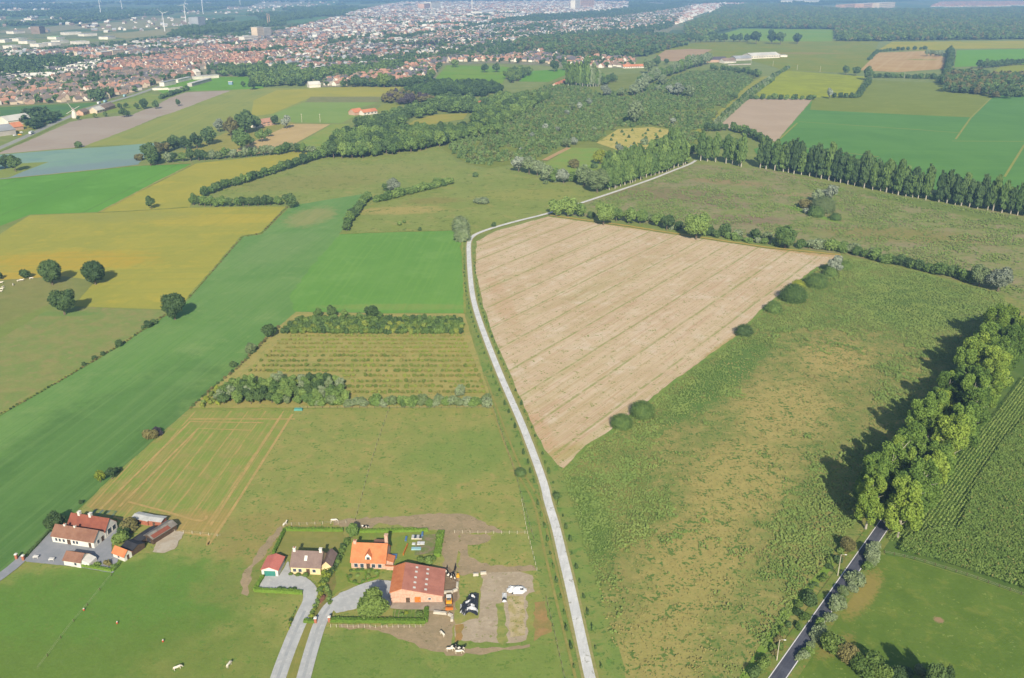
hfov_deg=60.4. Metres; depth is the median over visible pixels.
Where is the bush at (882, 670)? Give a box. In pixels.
[870,663,893,677]
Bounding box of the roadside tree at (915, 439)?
[896,420,929,463]
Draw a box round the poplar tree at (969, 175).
[966,172,972,187]
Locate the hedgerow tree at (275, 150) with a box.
[272,146,278,153]
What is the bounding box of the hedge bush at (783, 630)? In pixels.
[779,626,788,634]
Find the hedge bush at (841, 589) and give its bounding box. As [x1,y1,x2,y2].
[837,585,848,596]
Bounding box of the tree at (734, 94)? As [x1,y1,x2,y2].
[731,92,738,97]
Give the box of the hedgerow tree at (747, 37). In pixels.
[744,33,749,41]
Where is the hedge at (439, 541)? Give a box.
[433,530,444,556]
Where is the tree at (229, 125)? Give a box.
[222,116,238,135]
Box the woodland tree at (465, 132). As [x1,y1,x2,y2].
[461,128,469,136]
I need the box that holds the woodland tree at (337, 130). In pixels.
[332,128,339,134]
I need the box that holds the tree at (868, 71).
[864,66,874,76]
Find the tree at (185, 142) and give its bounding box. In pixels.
[177,135,192,148]
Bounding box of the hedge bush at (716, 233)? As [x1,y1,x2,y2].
[712,230,720,237]
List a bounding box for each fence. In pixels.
[330,624,409,627]
[355,411,387,519]
[522,503,535,564]
[547,601,564,676]
[884,550,1021,593]
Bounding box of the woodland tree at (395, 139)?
[391,136,400,143]
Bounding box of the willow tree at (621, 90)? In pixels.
[617,87,624,95]
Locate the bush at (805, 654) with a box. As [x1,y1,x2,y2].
[798,649,810,658]
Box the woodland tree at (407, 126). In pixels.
[403,123,412,128]
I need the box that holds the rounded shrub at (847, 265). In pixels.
[841,260,852,270]
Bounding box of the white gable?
[192,69,200,75]
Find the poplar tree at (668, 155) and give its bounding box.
[665,152,671,171]
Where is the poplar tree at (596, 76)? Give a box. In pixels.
[595,66,598,82]
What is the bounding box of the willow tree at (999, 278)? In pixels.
[985,266,1013,291]
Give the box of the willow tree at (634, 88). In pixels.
[629,83,639,95]
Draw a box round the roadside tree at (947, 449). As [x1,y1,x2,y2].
[925,439,956,478]
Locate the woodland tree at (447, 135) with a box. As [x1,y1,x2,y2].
[443,132,449,144]
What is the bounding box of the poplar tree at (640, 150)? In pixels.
[638,147,643,156]
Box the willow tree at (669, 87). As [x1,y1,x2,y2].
[666,84,673,92]
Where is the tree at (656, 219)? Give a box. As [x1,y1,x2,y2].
[651,214,665,225]
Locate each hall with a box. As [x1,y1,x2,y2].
[0,39,11,42]
[0,113,29,123]
[0,124,15,135]
[2,45,20,48]
[6,30,24,33]
[9,38,26,40]
[18,40,35,43]
[30,43,47,46]
[42,42,60,45]
[47,36,64,39]
[51,40,68,42]
[60,31,80,34]
[70,40,89,43]
[77,33,96,35]
[98,36,114,39]
[307,81,320,87]
[471,9,496,13]
[743,52,779,58]
[781,0,801,2]
[802,0,819,1]
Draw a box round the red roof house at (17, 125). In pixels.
[9,121,23,129]
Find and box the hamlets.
[0,1,334,31]
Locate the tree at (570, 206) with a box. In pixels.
[560,196,578,216]
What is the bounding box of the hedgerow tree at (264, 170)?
[260,167,267,174]
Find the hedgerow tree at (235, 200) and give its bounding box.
[233,197,240,204]
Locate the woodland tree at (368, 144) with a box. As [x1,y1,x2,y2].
[365,141,373,155]
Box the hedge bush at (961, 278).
[958,272,966,281]
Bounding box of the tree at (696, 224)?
[684,212,710,239]
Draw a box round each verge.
[0,78,191,150]
[462,240,624,677]
[758,417,949,677]
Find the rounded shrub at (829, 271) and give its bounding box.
[823,266,838,276]
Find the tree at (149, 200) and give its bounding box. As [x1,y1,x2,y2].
[145,195,155,208]
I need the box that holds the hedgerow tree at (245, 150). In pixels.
[241,146,249,156]
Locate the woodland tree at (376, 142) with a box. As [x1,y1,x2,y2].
[370,140,381,146]
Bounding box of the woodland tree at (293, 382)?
[288,380,296,385]
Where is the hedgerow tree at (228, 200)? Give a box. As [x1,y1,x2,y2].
[224,197,232,206]
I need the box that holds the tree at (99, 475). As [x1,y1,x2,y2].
[94,470,105,481]
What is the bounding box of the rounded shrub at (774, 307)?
[764,300,782,313]
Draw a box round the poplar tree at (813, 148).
[806,145,815,164]
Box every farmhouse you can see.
[76,108,88,115]
[89,106,104,113]
[289,546,337,574]
[350,533,394,569]
[359,108,377,114]
[621,64,643,67]
[719,58,735,62]
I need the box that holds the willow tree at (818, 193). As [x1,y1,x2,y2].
[811,188,824,198]
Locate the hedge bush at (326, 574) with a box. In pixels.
[322,571,330,578]
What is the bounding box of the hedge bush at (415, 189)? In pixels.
[412,186,418,192]
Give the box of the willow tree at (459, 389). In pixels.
[454,384,464,396]
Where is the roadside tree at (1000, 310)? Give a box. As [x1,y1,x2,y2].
[983,303,1010,328]
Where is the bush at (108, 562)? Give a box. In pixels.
[103,559,111,565]
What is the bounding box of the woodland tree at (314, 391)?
[311,388,318,397]
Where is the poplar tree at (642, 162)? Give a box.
[638,154,645,179]
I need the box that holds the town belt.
[247,59,403,86]
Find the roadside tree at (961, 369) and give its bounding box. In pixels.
[955,364,974,373]
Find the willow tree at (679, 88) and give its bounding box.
[673,82,684,94]
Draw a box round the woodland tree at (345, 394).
[340,389,348,400]
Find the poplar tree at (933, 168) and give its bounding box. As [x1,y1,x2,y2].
[925,163,936,190]
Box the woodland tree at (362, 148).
[357,143,368,157]
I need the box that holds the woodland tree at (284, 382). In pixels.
[279,380,287,386]
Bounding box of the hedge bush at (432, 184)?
[429,182,436,187]
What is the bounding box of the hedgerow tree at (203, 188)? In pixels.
[199,186,208,192]
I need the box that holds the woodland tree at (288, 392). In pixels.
[284,387,292,397]
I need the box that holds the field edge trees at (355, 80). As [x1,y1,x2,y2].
[340,72,434,85]
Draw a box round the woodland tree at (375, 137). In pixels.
[371,135,381,141]
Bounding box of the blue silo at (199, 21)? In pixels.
[188,17,204,25]
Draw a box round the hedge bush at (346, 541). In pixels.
[343,537,349,545]
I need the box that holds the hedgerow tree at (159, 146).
[154,142,163,152]
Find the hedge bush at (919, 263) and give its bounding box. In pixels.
[914,259,924,269]
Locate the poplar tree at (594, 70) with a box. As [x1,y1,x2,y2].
[592,62,596,86]
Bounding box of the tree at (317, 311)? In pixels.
[313,308,321,315]
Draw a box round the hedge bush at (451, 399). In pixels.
[447,395,457,405]
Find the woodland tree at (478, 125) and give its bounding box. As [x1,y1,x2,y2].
[475,121,482,131]
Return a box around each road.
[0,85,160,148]
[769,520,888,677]
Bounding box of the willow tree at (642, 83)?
[636,77,648,92]
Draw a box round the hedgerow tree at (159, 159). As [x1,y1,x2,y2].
[156,152,161,162]
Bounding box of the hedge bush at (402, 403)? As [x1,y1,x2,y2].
[399,397,406,407]
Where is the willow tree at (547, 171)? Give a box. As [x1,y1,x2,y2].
[540,165,553,179]
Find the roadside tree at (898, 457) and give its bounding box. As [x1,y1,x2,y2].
[873,440,909,477]
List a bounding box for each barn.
[99,102,114,110]
[348,108,361,114]
[389,562,445,601]
[706,56,725,62]
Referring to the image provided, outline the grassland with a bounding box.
[0,39,1023,595]
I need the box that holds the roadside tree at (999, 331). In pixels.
[979,322,1003,337]
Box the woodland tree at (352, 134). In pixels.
[348,132,355,140]
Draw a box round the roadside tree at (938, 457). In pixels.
[923,449,950,485]
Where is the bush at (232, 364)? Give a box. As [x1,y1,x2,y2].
[229,361,236,366]
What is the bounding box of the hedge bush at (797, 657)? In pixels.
[794,653,802,660]
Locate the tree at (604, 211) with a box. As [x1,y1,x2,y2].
[595,201,614,224]
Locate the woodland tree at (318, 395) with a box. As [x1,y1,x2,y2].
[314,392,322,400]
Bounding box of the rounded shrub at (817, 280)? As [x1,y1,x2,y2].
[804,272,829,288]
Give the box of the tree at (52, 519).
[42,510,66,529]
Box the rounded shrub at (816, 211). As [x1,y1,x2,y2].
[807,205,824,217]
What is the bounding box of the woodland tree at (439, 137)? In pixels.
[433,130,446,146]
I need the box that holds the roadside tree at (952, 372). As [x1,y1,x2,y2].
[948,370,965,403]
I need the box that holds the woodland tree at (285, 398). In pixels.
[282,395,289,403]
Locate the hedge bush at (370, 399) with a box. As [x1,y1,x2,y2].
[368,394,379,405]
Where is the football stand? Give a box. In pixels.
[159,80,175,86]
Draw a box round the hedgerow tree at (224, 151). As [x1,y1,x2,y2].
[219,147,229,158]
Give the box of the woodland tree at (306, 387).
[303,384,311,393]
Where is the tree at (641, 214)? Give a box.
[635,209,647,223]
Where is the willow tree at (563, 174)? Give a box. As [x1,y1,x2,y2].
[555,168,569,182]
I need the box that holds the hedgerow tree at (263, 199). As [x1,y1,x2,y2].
[260,194,268,205]
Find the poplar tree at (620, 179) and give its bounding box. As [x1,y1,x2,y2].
[616,167,622,187]
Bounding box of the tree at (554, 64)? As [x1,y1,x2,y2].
[550,59,559,71]
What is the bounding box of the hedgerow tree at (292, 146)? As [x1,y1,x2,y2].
[290,142,296,152]
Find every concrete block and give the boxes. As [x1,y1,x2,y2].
[433,610,446,614]
[444,590,452,593]
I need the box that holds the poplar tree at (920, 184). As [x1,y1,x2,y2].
[914,172,924,197]
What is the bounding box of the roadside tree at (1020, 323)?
[1010,320,1023,328]
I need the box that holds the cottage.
[552,79,564,85]
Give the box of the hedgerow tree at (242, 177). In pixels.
[239,173,245,181]
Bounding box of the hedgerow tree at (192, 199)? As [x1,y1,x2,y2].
[188,193,196,204]
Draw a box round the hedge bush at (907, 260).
[903,257,914,267]
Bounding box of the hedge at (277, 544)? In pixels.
[272,528,285,553]
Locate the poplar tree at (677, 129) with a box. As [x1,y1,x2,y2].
[675,126,681,139]
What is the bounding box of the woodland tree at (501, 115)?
[497,112,504,121]
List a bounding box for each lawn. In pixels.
[276,531,343,554]
[286,623,312,677]
[313,572,335,617]
[332,530,436,594]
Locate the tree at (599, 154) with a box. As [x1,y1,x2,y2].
[592,149,604,163]
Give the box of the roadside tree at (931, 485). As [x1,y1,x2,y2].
[902,456,942,509]
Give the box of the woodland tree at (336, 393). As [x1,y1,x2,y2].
[330,390,339,397]
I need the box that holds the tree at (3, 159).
[0,154,7,168]
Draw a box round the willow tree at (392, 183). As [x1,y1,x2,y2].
[386,177,400,189]
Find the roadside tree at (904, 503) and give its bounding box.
[881,474,924,537]
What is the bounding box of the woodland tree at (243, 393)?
[241,388,248,399]
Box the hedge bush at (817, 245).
[812,238,823,249]
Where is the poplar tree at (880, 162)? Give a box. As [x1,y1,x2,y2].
[877,158,883,174]
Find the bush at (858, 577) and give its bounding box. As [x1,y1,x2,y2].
[843,570,866,587]
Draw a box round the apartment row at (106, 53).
[95,51,111,58]
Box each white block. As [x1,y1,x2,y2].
[418,3,430,8]
[424,2,440,7]
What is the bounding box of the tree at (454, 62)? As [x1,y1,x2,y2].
[450,59,458,66]
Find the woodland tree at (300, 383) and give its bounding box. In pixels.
[297,380,305,387]
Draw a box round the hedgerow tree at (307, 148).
[305,146,311,151]
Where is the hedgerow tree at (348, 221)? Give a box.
[343,218,350,224]
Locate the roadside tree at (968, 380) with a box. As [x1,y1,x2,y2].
[956,373,989,404]
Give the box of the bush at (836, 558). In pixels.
[832,555,842,563]
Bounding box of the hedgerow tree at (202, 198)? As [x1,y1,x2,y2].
[198,195,207,206]
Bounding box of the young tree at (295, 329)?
[292,327,298,333]
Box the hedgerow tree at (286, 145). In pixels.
[281,141,290,151]
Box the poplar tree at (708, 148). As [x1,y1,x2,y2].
[703,136,712,160]
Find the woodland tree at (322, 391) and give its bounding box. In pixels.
[318,389,324,396]
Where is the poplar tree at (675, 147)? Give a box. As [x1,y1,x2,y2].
[671,140,680,167]
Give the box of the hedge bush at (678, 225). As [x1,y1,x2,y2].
[674,221,682,229]
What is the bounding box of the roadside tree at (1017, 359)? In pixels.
[998,340,1021,376]
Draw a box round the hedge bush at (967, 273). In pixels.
[960,269,975,282]
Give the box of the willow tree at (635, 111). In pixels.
[627,100,643,121]
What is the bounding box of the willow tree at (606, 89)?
[600,84,611,95]
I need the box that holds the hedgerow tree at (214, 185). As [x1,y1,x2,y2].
[211,182,216,191]
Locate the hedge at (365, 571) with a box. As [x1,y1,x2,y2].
[345,570,366,584]
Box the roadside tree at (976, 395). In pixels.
[962,385,990,427]
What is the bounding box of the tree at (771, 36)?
[767,31,775,43]
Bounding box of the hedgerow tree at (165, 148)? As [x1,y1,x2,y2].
[162,142,169,151]
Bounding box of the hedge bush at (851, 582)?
[847,579,857,584]
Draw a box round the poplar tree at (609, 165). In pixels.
[606,162,613,169]
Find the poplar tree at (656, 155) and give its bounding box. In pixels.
[653,152,659,174]
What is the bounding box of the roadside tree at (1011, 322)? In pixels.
[994,311,1014,324]
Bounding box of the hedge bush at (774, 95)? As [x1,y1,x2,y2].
[771,93,778,98]
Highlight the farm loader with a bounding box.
[445,593,452,609]
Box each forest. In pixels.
[166,0,388,35]
[683,2,1023,40]
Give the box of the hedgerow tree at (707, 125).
[703,121,711,130]
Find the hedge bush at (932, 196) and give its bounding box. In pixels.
[930,193,937,200]
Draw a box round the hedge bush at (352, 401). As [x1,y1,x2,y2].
[345,398,355,406]
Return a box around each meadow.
[192,312,492,407]
[217,146,595,236]
[443,68,762,167]
[545,148,609,172]
[553,164,1023,301]
[564,257,1023,677]
[597,127,667,149]
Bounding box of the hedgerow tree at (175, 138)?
[169,134,178,148]
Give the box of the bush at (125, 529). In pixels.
[116,527,129,532]
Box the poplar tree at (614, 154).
[611,150,618,159]
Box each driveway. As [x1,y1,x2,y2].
[0,556,28,579]
[270,583,317,677]
[296,579,378,677]
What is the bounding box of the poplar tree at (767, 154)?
[762,138,772,168]
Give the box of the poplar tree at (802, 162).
[797,151,807,174]
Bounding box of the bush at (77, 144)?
[74,141,82,147]
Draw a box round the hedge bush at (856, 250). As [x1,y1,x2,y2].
[852,246,862,255]
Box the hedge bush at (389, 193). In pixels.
[384,190,392,199]
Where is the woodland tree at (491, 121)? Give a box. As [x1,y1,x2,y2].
[485,118,496,124]
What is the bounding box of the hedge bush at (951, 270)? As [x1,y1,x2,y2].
[946,265,959,276]
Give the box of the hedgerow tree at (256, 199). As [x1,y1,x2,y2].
[252,196,259,204]
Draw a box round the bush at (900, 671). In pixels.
[890,665,914,677]
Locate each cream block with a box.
[855,3,872,7]
[872,2,894,7]
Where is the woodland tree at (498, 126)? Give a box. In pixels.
[492,122,502,132]
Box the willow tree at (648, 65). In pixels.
[643,59,653,70]
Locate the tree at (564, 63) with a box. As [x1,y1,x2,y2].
[562,61,567,68]
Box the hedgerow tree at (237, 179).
[233,176,240,185]
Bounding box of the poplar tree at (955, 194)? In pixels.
[952,176,962,204]
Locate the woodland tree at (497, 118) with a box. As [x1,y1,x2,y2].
[493,113,500,121]
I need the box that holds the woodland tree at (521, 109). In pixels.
[518,106,526,112]
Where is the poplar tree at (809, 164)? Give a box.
[805,149,814,176]
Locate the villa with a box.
[260,117,274,126]
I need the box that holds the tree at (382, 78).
[376,72,390,87]
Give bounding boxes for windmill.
[66,104,78,117]
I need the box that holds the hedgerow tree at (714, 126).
[711,123,718,130]
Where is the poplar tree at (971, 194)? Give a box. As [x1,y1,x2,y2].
[965,178,978,206]
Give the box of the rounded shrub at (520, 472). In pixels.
[514,467,526,477]
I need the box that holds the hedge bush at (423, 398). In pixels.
[417,394,427,405]
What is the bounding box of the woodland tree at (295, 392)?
[292,386,302,395]
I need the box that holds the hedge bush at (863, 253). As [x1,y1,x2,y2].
[860,250,868,257]
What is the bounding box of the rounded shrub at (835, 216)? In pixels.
[829,212,841,220]
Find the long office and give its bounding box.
[239,35,257,39]
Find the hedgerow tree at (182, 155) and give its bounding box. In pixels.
[177,152,186,161]
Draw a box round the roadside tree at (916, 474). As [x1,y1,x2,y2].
[890,465,928,521]
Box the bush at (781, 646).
[776,642,783,650]
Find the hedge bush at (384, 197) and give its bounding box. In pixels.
[380,194,387,200]
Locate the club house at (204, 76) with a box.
[192,74,218,79]
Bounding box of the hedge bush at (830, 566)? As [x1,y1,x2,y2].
[825,563,833,569]
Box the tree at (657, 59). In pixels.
[652,55,660,65]
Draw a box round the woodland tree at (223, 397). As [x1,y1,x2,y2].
[217,393,229,403]
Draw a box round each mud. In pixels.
[240,526,282,595]
[333,513,502,573]
[339,611,529,655]
[390,574,459,610]
[455,624,463,641]
[457,534,535,575]
[533,601,551,640]
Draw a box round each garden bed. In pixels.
[87,509,116,517]
[393,609,423,617]
[414,534,435,554]
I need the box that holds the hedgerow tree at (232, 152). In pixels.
[228,149,237,156]
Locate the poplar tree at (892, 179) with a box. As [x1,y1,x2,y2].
[890,169,896,193]
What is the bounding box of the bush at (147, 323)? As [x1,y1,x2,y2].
[143,320,151,327]
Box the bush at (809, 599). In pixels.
[802,592,817,606]
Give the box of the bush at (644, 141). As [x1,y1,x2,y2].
[641,138,648,144]
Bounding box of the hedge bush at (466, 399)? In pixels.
[463,396,470,406]
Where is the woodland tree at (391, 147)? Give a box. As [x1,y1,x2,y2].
[386,143,396,154]
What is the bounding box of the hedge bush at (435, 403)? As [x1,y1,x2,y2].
[432,399,439,406]
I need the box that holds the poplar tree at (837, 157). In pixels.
[831,148,842,181]
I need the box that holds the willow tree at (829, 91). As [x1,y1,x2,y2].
[827,87,832,97]
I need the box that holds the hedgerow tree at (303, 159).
[299,156,305,164]
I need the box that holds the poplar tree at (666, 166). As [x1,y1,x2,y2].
[661,153,668,172]
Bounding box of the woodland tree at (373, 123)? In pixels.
[370,121,381,127]
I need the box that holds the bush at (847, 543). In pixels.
[840,536,855,551]
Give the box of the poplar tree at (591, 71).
[589,65,592,86]
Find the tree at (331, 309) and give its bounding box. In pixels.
[326,304,336,314]
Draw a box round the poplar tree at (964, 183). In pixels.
[958,176,968,205]
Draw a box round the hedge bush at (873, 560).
[866,557,877,567]
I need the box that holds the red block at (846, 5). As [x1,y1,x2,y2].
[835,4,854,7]
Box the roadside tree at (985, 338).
[972,332,993,357]
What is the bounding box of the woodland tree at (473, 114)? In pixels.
[469,112,478,120]
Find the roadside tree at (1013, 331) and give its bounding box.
[1001,324,1023,365]
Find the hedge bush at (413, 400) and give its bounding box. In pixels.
[407,395,418,407]
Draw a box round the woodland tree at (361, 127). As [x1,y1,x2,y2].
[357,125,364,131]
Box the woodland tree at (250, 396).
[245,391,254,403]
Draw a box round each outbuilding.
[62,550,96,567]
[111,539,144,560]
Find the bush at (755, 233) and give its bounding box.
[749,228,760,237]
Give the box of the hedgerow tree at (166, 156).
[162,152,171,162]
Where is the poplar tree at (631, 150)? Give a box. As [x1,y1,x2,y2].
[628,146,633,158]
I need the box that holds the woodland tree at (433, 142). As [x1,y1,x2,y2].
[427,135,437,146]
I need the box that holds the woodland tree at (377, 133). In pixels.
[373,130,383,136]
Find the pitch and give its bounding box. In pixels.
[171,80,196,87]
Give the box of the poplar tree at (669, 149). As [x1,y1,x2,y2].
[666,147,674,170]
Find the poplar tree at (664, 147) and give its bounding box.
[661,144,667,151]
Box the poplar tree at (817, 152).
[811,142,822,177]
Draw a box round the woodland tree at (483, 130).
[479,125,488,135]
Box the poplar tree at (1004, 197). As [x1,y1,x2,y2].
[999,179,1010,212]
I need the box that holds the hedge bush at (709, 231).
[706,228,714,235]
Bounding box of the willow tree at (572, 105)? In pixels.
[569,102,574,109]
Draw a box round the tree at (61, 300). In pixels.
[47,288,75,314]
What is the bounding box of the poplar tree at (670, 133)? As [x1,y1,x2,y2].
[667,127,673,139]
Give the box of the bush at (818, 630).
[810,625,826,640]
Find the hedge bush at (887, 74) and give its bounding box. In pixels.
[883,72,890,77]
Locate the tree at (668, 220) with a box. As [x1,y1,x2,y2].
[661,214,675,229]
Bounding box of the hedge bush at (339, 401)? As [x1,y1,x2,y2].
[333,396,344,404]
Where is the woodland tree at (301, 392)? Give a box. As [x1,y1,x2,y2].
[298,389,306,395]
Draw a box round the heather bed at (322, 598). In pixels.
[319,594,325,603]
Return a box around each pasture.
[0,276,93,338]
[0,306,164,412]
[0,407,561,677]
[798,555,1023,677]
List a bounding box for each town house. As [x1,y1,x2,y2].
[0,97,8,103]
[9,98,16,104]
[17,97,25,103]
[24,99,34,104]
[56,96,66,101]
[61,93,69,99]
[72,96,82,101]
[83,95,92,100]
[119,89,126,93]
[134,84,141,89]
[140,81,146,87]
[332,80,339,85]
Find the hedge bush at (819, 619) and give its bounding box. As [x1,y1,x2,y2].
[815,616,824,625]
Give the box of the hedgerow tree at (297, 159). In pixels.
[292,157,300,165]
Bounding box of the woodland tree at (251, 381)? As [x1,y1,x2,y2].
[248,378,254,384]
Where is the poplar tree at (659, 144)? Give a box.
[657,138,663,148]
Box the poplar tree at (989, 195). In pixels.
[984,180,994,209]
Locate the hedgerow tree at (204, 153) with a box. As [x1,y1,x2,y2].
[201,150,208,159]
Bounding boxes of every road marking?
[768,520,880,677]
[786,529,887,677]
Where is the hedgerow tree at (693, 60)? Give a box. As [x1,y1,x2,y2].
[687,56,696,65]
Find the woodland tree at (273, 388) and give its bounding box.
[268,385,276,392]
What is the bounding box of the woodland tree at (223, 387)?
[217,384,227,393]
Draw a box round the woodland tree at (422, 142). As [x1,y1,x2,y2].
[415,137,426,150]
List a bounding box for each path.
[480,376,576,677]
[484,376,574,645]
[543,148,569,159]
[696,76,767,132]
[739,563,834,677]
[779,123,797,138]
[799,121,957,132]
[955,96,992,138]
[1003,145,1023,176]
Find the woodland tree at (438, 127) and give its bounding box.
[433,124,441,130]
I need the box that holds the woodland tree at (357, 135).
[353,133,360,138]
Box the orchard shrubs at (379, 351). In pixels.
[268,333,471,356]
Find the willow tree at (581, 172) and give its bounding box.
[575,164,591,185]
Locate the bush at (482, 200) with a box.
[473,197,489,203]
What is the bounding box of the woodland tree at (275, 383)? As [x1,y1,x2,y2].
[270,380,279,387]
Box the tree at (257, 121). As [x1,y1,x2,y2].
[253,115,261,129]
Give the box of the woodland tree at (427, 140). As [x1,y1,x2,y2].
[421,134,432,148]
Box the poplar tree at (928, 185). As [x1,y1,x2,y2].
[921,167,935,199]
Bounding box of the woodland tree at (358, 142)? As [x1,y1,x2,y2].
[354,140,364,155]
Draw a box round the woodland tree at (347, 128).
[341,126,352,131]
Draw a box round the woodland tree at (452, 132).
[445,128,455,142]
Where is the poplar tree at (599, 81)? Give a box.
[597,70,601,86]
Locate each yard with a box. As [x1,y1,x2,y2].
[26,530,117,572]
[153,531,183,552]
[259,562,313,592]
[330,580,390,612]
[391,601,446,610]
[439,567,457,604]
[454,572,534,642]
[507,595,525,636]
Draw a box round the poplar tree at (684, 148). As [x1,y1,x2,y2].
[681,140,688,164]
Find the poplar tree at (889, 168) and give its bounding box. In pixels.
[882,158,895,192]
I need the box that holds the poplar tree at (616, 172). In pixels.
[612,164,620,188]
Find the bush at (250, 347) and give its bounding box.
[244,342,256,353]
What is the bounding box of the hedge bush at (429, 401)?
[426,398,432,407]
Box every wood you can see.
[0,0,260,25]
[0,0,629,8]
[0,53,83,75]
[19,106,61,128]
[352,92,478,126]
[381,88,434,103]
[403,77,503,95]
[510,31,690,55]
[628,0,915,6]
[938,66,1023,97]
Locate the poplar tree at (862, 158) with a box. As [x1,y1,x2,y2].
[859,151,865,174]
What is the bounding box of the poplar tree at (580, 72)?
[578,61,582,83]
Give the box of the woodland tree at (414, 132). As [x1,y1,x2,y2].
[411,129,422,137]
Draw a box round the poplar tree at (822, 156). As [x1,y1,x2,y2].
[817,149,826,178]
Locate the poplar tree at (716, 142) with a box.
[712,132,720,161]
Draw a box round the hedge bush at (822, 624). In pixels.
[818,622,827,629]
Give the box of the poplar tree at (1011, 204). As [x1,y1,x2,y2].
[1006,185,1019,213]
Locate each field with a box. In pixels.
[0,23,99,33]
[0,90,230,153]
[0,102,96,119]
[0,142,160,178]
[0,162,46,177]
[0,164,190,225]
[0,194,364,571]
[0,206,285,308]
[16,122,45,132]
[78,18,188,30]
[79,93,165,117]
[86,88,398,145]
[87,411,294,537]
[101,151,306,211]
[104,27,178,38]
[158,77,263,94]
[179,122,294,152]
[224,0,316,9]
[237,124,329,153]
[252,87,400,115]
[272,102,377,122]
[290,230,463,312]
[299,124,348,146]
[305,97,379,101]
[377,103,401,111]
[409,113,467,124]
[437,65,508,82]
[475,217,840,467]
[520,69,565,81]
[655,49,712,60]
[656,40,878,72]
[721,29,833,40]
[723,98,810,140]
[754,94,1023,189]
[757,70,864,97]
[810,80,991,116]
[861,51,944,71]
[879,41,1023,50]
[883,353,1023,594]
[955,49,1023,66]
[991,64,1023,72]
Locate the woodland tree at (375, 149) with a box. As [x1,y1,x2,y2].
[370,145,381,156]
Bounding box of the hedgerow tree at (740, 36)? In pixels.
[737,33,742,41]
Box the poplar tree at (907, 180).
[903,172,912,195]
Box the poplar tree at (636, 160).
[633,157,639,180]
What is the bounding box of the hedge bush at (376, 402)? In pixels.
[371,393,380,406]
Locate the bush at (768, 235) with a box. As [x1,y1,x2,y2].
[761,232,772,238]
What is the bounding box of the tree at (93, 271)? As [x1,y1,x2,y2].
[80,260,104,284]
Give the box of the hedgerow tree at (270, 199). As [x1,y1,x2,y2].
[267,196,273,204]
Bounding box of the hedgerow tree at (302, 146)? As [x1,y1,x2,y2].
[299,142,305,150]
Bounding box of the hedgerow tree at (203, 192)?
[200,190,207,194]
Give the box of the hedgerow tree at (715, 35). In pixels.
[712,32,718,41]
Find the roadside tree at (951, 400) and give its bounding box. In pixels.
[934,388,954,414]
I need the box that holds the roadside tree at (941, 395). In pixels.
[924,390,949,426]
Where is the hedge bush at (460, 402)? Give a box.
[456,398,464,405]
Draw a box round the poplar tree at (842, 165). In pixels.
[836,152,848,182]
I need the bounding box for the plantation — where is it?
[448,69,757,165]
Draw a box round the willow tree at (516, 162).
[511,156,524,171]
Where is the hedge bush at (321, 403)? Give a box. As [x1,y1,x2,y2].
[316,398,325,405]
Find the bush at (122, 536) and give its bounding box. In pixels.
[111,530,129,544]
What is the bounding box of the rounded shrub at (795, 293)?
[779,283,807,303]
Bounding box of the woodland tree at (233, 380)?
[230,377,240,384]
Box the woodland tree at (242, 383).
[239,381,249,386]
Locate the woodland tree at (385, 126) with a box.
[380,124,390,129]
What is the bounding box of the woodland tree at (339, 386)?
[335,383,343,389]
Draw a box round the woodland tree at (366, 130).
[363,127,370,133]
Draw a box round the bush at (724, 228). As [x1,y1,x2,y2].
[719,223,731,235]
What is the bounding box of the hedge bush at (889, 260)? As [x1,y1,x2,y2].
[881,253,892,263]
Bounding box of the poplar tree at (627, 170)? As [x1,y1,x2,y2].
[621,160,630,184]
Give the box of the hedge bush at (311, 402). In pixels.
[307,397,315,406]
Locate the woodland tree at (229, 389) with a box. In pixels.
[226,385,235,397]
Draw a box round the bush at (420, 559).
[416,556,424,563]
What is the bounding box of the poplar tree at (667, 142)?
[663,135,670,147]
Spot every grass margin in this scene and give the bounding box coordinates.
[0,315,165,414]
[6,163,185,178]
[98,207,183,212]
[99,164,191,211]
[188,206,287,295]
[190,408,292,409]
[341,230,443,233]
[454,230,465,312]
[550,215,840,254]
[564,267,819,468]
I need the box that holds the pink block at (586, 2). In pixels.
[580,0,593,5]
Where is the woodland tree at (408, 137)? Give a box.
[401,135,414,150]
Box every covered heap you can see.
[502,593,506,601]
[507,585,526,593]
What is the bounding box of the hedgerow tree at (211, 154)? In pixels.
[208,149,214,158]
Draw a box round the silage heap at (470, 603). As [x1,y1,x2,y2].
[460,593,478,614]
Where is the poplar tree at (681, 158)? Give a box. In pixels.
[676,149,683,166]
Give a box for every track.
[100,421,263,508]
[112,414,292,545]
[118,428,250,506]
[128,501,207,520]
[188,418,294,419]
[209,415,281,525]
[276,611,305,677]
[302,605,329,677]
[467,160,696,677]
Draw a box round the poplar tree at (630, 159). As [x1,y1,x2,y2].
[627,156,633,164]
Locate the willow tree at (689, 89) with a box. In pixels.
[685,84,695,95]
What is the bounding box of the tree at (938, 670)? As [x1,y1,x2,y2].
[924,662,947,677]
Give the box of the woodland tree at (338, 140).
[333,137,347,144]
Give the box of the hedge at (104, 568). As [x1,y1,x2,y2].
[81,561,120,571]
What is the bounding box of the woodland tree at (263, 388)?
[258,385,267,397]
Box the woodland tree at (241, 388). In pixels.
[232,386,243,392]
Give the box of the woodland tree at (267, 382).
[260,378,272,386]
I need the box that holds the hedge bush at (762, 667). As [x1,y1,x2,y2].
[757,663,764,670]
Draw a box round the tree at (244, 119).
[234,109,253,131]
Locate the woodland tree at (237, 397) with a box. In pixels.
[231,392,241,404]
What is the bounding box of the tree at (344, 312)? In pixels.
[340,309,348,315]
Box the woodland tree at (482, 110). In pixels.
[477,108,487,112]
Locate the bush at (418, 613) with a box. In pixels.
[415,611,422,616]

